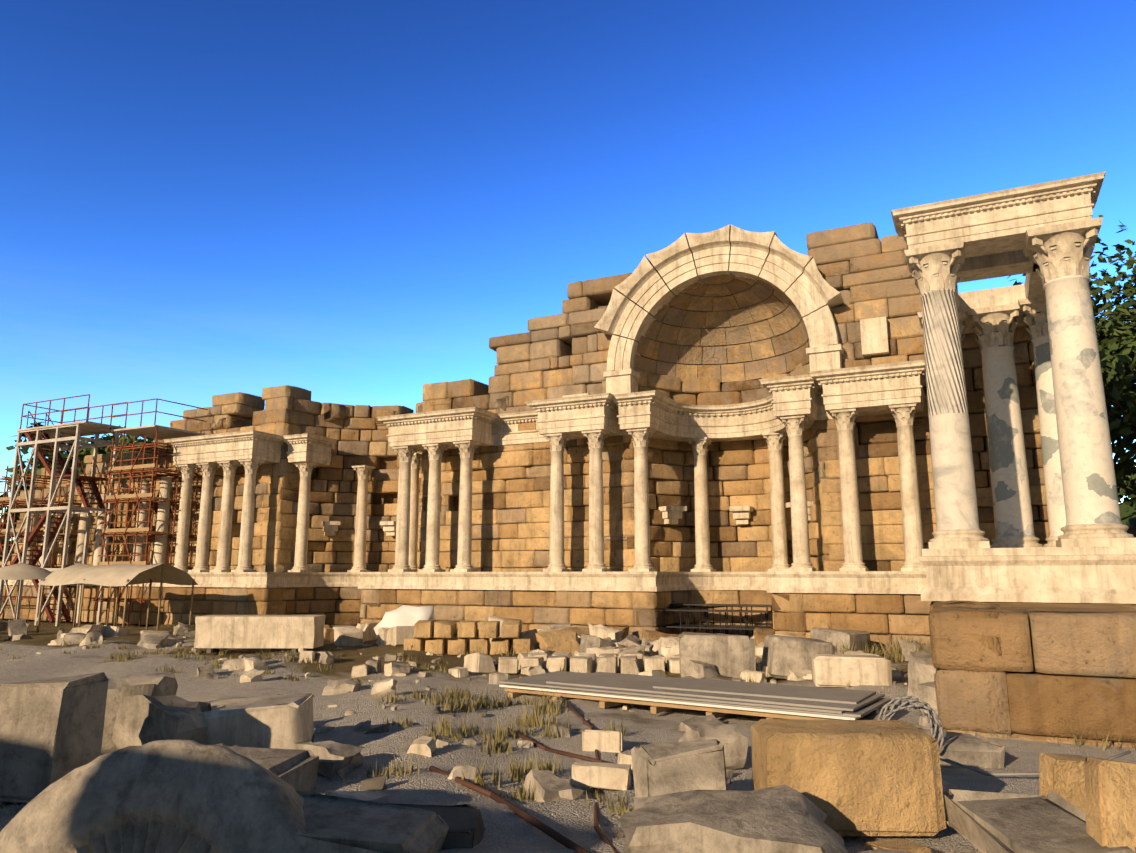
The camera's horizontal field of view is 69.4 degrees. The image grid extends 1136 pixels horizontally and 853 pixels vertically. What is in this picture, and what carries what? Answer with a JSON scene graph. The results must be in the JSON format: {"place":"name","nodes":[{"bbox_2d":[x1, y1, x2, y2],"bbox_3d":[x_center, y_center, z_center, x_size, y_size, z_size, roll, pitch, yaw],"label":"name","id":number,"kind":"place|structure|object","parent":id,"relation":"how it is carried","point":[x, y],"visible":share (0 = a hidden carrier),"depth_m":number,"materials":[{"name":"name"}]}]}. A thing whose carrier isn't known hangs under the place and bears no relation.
{"place":"outdoors","nodes":[
{"label":"outdoors","id":0,"kind":"place"},
{"bbox_2d":[0,619,1135,852],"bbox_3d":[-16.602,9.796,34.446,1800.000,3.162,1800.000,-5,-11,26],"label":"ground","id":1,"kind":"structure","parent":0,"point":[508,829],"depth_m":11.73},
{"bbox_2d":[0,563,197,632],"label":"canopy tents","id":2,"kind":"object","parent":1,"relation":"on","point":[117,575],"visible":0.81,"depth_m":30.44,"materials":[{"name":"beige fabric"}]},
{"bbox_2d":[0,394,207,626],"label":"scaffold tower","id":3,"kind":"structure","parent":1,"relation":"on","point":[65,432],"depth_m":36.08,"materials":[{"name":"silver metal"}]},
{"bbox_2d":[0,409,264,528],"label":"trees","id":4,"kind":"object","parent":1,"relation":"on","point":[83,453],"visible":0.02,"depth_m":51.57,"materials":[{"name":"green plant"}]},
{"bbox_2d":[373,605,434,644],"bbox_3d":[-4.970,6.210,25.519,1.906,1.324,1.277,-1,-10,5],"label":"tarp bundle","id":5,"kind":"object","parent":1,"relation":"on","point":[404,615],"visible":0.4,"depth_m":25.02,"materials":[{"name":"white fabric"}]},
{"bbox_2d":[0,223,1135,748],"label":"monument wall","id":6,"kind":"structure","parent":1,"relation":"on","point":[1038,671],"depth_m":28.59,"materials":[{"name":"stone"}]},
{"bbox_2d":[4,224,1135,603],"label":"monument marble","id":7,"kind":"object","parent":6,"relation":"on","point":[794,408],"visible":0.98,"depth_m":27.23},
{"bbox_2d":[890,171,1135,548],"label":"giant aedicula","id":8,"kind":"object","parent":7,"relation":"on","point":[1043,236],"visible":0.98,"depth_m":17.15,"materials":[{"name":"stone"}]},
{"bbox_2d":[0,615,1135,852],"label":"rubble blocks","id":9,"kind":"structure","parent":1,"relation":"on","point":[126,763],"depth_m":7.00,"materials":[{"name":"stone"}]},
{"bbox_2d":[0,632,1135,852],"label":"grass tufts","id":10,"kind":"object","parent":1,"relation":"on","point":[520,722],"visible":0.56,"depth_m":11.82,"materials":[{"name":"green plant"}]},
{"bbox_2d":[0,461,1135,560],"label":"tree line","id":11,"kind":"object","parent":1,"relation":"on","point":[1127,511],"depth_m":70.80,"materials":[{"name":"green plant"}]},
{"bbox_2d":[499,671,891,719],"bbox_3d":[1.884,4.412,13.486,6.159,0.335,1.943,-7,-12,33],"label":"board stack","id":12,"kind":"object","parent":1,"relation":"on","point":[715,698],"visible":0.9,"depth_m":12.80,"materials":[{"name":"grey wood"}]},
{"bbox_2d":[661,603,772,635],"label":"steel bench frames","id":13,"kind":"structure","parent":1,"relation":"on","point":[708,626],"depth_m":25.17,"materials":[{"name":"brown metal"}]},
{"bbox_2d":[429,696,1130,852],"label":"cables and hoses","id":14,"kind":"object","parent":1,"relation":"on","point":[934,724],"visible":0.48,"depth_m":8.81,"materials":[{"name":"brown rubber"}]},
{"bbox_2d":[1008,215,1135,506],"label":"tree","id":15,"kind":"object","parent":1,"relation":"on","point":[1116,335],"visible":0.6,"depth_m":24.64,"materials":[{"name":"green plant"}]},
{"bbox_2d":[1126,517,1135,537],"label":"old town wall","id":16,"kind":"structure","parent":1,"relation":"on","point":[1132,527],"depth_m":29.64,"materials":[{"name":"stone"}]},
{"bbox_2d":[0,0,1135,540],"label":"sky","id":17,"kind":"structure","parent":0,"point":[345,202],"materials":[{"name":"blue"}]}
]}

